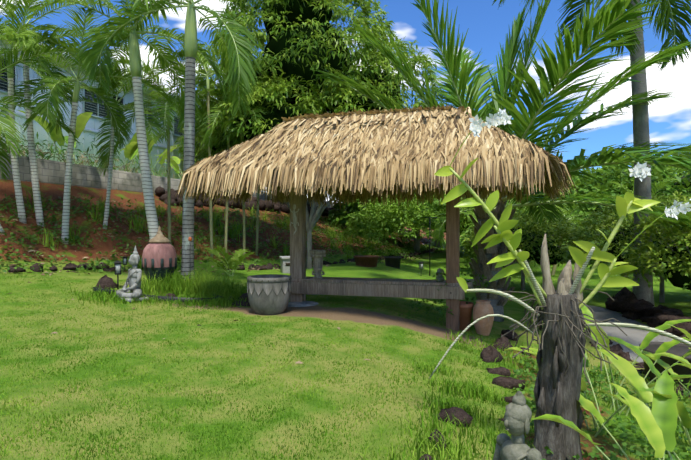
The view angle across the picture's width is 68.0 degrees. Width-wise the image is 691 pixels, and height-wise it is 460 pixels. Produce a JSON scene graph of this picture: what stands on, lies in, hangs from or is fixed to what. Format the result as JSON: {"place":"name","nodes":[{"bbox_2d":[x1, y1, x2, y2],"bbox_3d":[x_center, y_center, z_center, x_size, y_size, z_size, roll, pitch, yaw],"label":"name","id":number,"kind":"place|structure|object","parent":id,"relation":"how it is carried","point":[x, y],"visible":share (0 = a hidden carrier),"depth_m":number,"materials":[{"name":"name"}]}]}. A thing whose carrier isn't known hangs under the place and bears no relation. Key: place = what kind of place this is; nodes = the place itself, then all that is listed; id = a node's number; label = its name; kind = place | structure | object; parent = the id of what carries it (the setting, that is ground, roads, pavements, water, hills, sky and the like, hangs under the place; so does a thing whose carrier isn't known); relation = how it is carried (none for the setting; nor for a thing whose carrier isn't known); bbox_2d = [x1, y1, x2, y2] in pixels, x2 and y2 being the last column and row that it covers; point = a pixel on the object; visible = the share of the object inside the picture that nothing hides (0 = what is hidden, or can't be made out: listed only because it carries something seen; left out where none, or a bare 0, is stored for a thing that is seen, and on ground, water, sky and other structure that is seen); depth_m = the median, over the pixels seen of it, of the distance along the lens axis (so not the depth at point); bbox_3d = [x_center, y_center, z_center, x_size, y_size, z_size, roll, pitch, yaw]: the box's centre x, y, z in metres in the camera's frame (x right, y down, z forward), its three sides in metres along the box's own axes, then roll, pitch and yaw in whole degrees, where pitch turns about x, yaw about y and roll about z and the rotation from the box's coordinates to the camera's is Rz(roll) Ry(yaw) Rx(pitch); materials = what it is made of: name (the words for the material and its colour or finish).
{"place":"outdoors","nodes":[
{"label":"outdoors","id":0,"kind":"place"},
{"bbox_2d":[0,179,690,459],"bbox_3d":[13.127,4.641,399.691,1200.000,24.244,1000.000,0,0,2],"label":"ground","id":1,"kind":"structure","parent":0,"point":[678,298],"depth_m":5.56,"materials":[{"name":"green plant"}]},
{"bbox_2d":[0,32,200,178],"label":"house","id":2,"kind":"structure","parent":1,"relation":"on","point":[94,123],"depth_m":22.49,"materials":[{"name":"white glass"}]},
{"bbox_2d":[47,133,181,176],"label":"banana stems","id":3,"kind":"object","parent":1,"relation":"on","point":[126,163],"visible":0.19,"depth_m":19.68,"materials":[{"name":"green plant"}]},
{"bbox_2d":[18,110,211,173],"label":"banana plants","id":4,"kind":"object","parent":1,"relation":"on","point":[129,149],"visible":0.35,"depth_m":18.95,"materials":[{"name":"green plant"}]},
{"bbox_2d":[114,261,121,288],"bbox_3d":[-3.982,0.796,8.961,0.143,0.520,0.143,0,0,-45],"label":"solar lantern","id":5,"kind":"object","parent":1,"relation":"on","point":[117,268],"visible":0.96,"depth_m":8.93,"materials":[{"name":"black plastic"}]},
{"bbox_2d":[122,256,126,270],"bbox_3d":[-4.988,0.802,11.579,0.114,0.420,0.114,0,0,-8],"label":"solar lantern","id":6,"kind":"object","parent":1,"relation":"on","point":[124,260],"visible":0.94,"depth_m":11.55,"materials":[{"name":"black plastic"}]},
{"bbox_2d":[116,245,148,301],"bbox_3d":[-3.508,0.696,8.403,0.650,0.884,0.395,0,0,40],"label":"buddha statue","id":7,"kind":"object","parent":1,"relation":"on","point":[133,280],"visible":0.92,"depth_m":8.35,"materials":[{"name":"grey stone"}]},
{"bbox_2d":[93,287,221,301],"bbox_3d":[-3.188,1.076,8.486,2.194,0.218,0.420,0,0,2],"label":"flower bed edging","id":8,"kind":"object","parent":1,"relation":"on","point":[164,298],"visible":0.48,"depth_m":8.32,"materials":[{"name":"grey stone"}]},
{"bbox_2d":[141,226,176,283],"bbox_3d":[-3.395,0.461,9.351,0.612,1.090,0.612,0,0,2],"label":"pink urn with lid","id":9,"kind":"object","parent":1,"relation":"on","point":[159,252],"visible":0.88,"depth_m":9.14,"materials":[{"name":"pink ceramic"}]},
{"bbox_2d":[0,154,335,207],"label":"retaining wall blocks","id":10,"kind":"structure","parent":1,"relation":"on","point":[51,171],"depth_m":16.51,"materials":[{"name":"grey concrete"}]},
{"bbox_2d":[0,189,385,269],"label":"shrubs","id":11,"kind":"object","parent":1,"relation":"on","point":[140,226],"visible":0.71,"depth_m":17.15,"materials":[{"name":"green plant"}]},
{"bbox_2d":[0,128,439,272],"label":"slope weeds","id":12,"kind":"object","parent":1,"relation":"on","point":[53,219],"visible":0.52,"depth_m":15.34,"materials":[{"name":"green plant"}]},
{"bbox_2d":[0,131,442,363],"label":"leaf litter","id":13,"kind":"object","parent":1,"relation":"on","point":[124,167],"visible":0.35,"depth_m":15.69,"materials":[{"name":"brown plant"}]},
{"bbox_2d":[155,186,338,215],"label":"lava stone wall","id":14,"kind":"structure","parent":1,"relation":"on","point":[161,193],"depth_m":22.45,"materials":[{"name":"black stone"}]},
{"bbox_2d":[0,271,534,459],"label":"lawn grass","id":15,"kind":"structure","parent":1,"relation":"on","point":[47,431],"depth_m":4.09,"materials":[{"name":"green plant"}]},
{"bbox_2d":[247,274,291,314],"bbox_3d":[-1.135,0.971,7.636,0.668,0.565,0.659,0,0,2],"label":"plant pot","id":16,"kind":"object","parent":1,"relation":"on","point":[268,294],"visible":0.96,"depth_m":7.38,"materials":[{"name":"grey stone"}]},
{"bbox_2d":[279,256,289,272],"bbox_3d":[-1.531,0.984,14.465,0.620,0.475,0.520,0,0,-15],"label":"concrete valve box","id":17,"kind":"object","parent":1,"relation":"on","point":[285,264],"visible":0.35,"depth_m":14.21,"materials":[{"name":"grey concrete"}]},
{"bbox_2d":[175,0,446,268],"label":"mango","id":18,"kind":"object","parent":1,"relation":"on","point":[369,57],"depth_m":15.26,"materials":[{"name":"green plant"}]},
{"bbox_2d":[8,247,690,459],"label":"lava rocks","id":19,"kind":"object","parent":1,"relation":"on","point":[626,303],"visible":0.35,"depth_m":8.90,"materials":[{"name":"black stone"}]},
{"bbox_2d":[353,255,378,266],"bbox_3d":[0.709,1.089,17.392,0.882,0.420,0.882,0,0,2],"label":"planter","id":20,"kind":"object","parent":1,"relation":"on","point":[367,260],"visible":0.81,"depth_m":17.07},
{"bbox_2d":[61,265,690,459],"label":"tall grass clumps","id":21,"kind":"object","parent":1,"relation":"on","point":[200,288],"visible":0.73,"depth_m":5.10,"materials":[{"name":"green plant"}]},
{"bbox_2d":[176,104,577,330],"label":"thatched pavilion","id":22,"kind":"structure","parent":1,"relation":"on","point":[402,154],"depth_m":7.34,"materials":[{"name":"beige plant"}]},
{"bbox_2d":[310,250,325,278],"bbox_3d":[-0.450,0.560,8.364,0.265,0.470,0.270,0,0,2],"label":"pedestal","id":23,"kind":"object","parent":22,"relation":"on","point":[317,255],"visible":1,"depth_m":8.29,"materials":[{"name":"grey stone"}]},
{"bbox_2d":[436,268,444,281],"bbox_3d":[1.436,0.690,7.803,0.137,0.220,0.114,0,0,-18],"label":"statue","id":24,"kind":"object","parent":22,"relation":"on","point":[438,277],"visible":0.9,"depth_m":7.77,"materials":[{"name":"stone"}]},
{"bbox_2d":[384,256,401,268],"bbox_3d":[1.696,1.183,18.360,0.630,0.450,0.630,0,0,2],"label":"dark pot","id":25,"kind":"object","parent":1,"relation":"on","point":[393,261],"visible":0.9,"depth_m":18.13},
{"bbox_2d":[423,217,436,275],"bbox_3d":[2.934,0.612,17.818,0.500,2.115,0.040,0,0,2],"label":"pole","id":26,"kind":"object","parent":1,"relation":"on","point":[429,241],"visible":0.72,"depth_m":17.81,"materials":[{"name":"black metal"}]},
{"bbox_2d":[397,264,489,320],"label":"pot shrub leaves","id":27,"kind":"object","parent":1,"relation":"on","point":[445,306],"visible":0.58,"depth_m":7.84,"materials":[{"name":"green plant"}]},
{"bbox_2d":[460,301,473,330],"bbox_3d":[1.806,1.337,7.951,0.360,0.420,0.360,0,0,2],"label":"terracotta pot","id":28,"kind":"object","parent":1,"relation":"on","point":[465,314],"visible":0.56,"depth_m":7.82,"materials":[{"name":"brown ceramic"}]},
{"bbox_2d":[466,279,474,288],"bbox_3d":[3.695,1.619,14.791,0.525,0.350,0.525,0,0,2],"label":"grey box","id":29,"kind":"object","parent":1,"relation":"on","point":[472,287],"visible":0.15,"depth_m":14.65,"materials":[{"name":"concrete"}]},
{"bbox_2d":[473,300,493,335],"bbox_3d":[2.102,1.345,7.821,0.316,0.525,0.316,0,0,2],"label":"terracotta urn","id":30,"kind":"object","parent":1,"relation":"on","point":[482,308],"visible":0.9,"depth_m":7.71,"materials":[{"name":"brown ceramic"}]},
{"bbox_2d":[310,0,690,321],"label":"palm tree","id":31,"kind":"object","parent":1,"relation":"on","point":[603,18],"depth_m":9.54,"materials":[{"name":"green plant"}]},
{"bbox_2d":[493,391,541,459],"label":"buddha statue","id":32,"kind":"object","parent":1,"relation":"on","point":[517,416],"visible":1,"depth_m":2.41,"materials":[{"name":"stone"}]},
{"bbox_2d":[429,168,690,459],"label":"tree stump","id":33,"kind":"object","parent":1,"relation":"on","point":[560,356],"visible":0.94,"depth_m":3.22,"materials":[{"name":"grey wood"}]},
{"bbox_2d":[434,108,690,291],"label":"orchid","id":34,"kind":"object","parent":33,"relation":"on","point":[506,225],"depth_m":3.19,"materials":[{"name":"green plant"}]},
{"bbox_2d":[461,191,690,302],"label":"citrus","id":35,"kind":"object","parent":1,"relation":"on","point":[633,253],"depth_m":12.97,"materials":[{"name":"green plant"}]},
{"bbox_2d":[503,351,690,459],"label":"ground cover weeds","id":36,"kind":"object","parent":1,"relation":"on","point":[626,434],"visible":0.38,"depth_m":4.18,"materials":[{"name":"green plant"}]},
{"bbox_2d":[504,305,690,459],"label":"broad-leaved plant","id":37,"kind":"object","parent":1,"relation":"on","point":[657,423],"depth_m":3.23,"materials":[{"name":"green plant"}]},
{"bbox_2d":[639,342,690,392],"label":"rock","id":38,"kind":"object","parent":1,"relation":"on","point":[680,349],"visible":0.35,"depth_m":5.85,"materials":[{"name":"grey stone"}]},
{"bbox_2d":[0,0,690,306],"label":"palm","id":39,"kind":"object","parent":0,"point":[88,57],"depth_m":11.63,"materials":[{"name":"green plant"}]},
{"bbox_2d":[0,0,690,201],"label":"sky","id":40,"kind":"structure","parent":0,"point":[669,117],"materials":[{"name":"blue"}]},
{"bbox_2d":[181,99,690,252],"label":"background trees","id":41,"kind":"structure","parent":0,"point":[370,218],"depth_m":23.82,"materials":[{"name":"green plant"}]}
]}

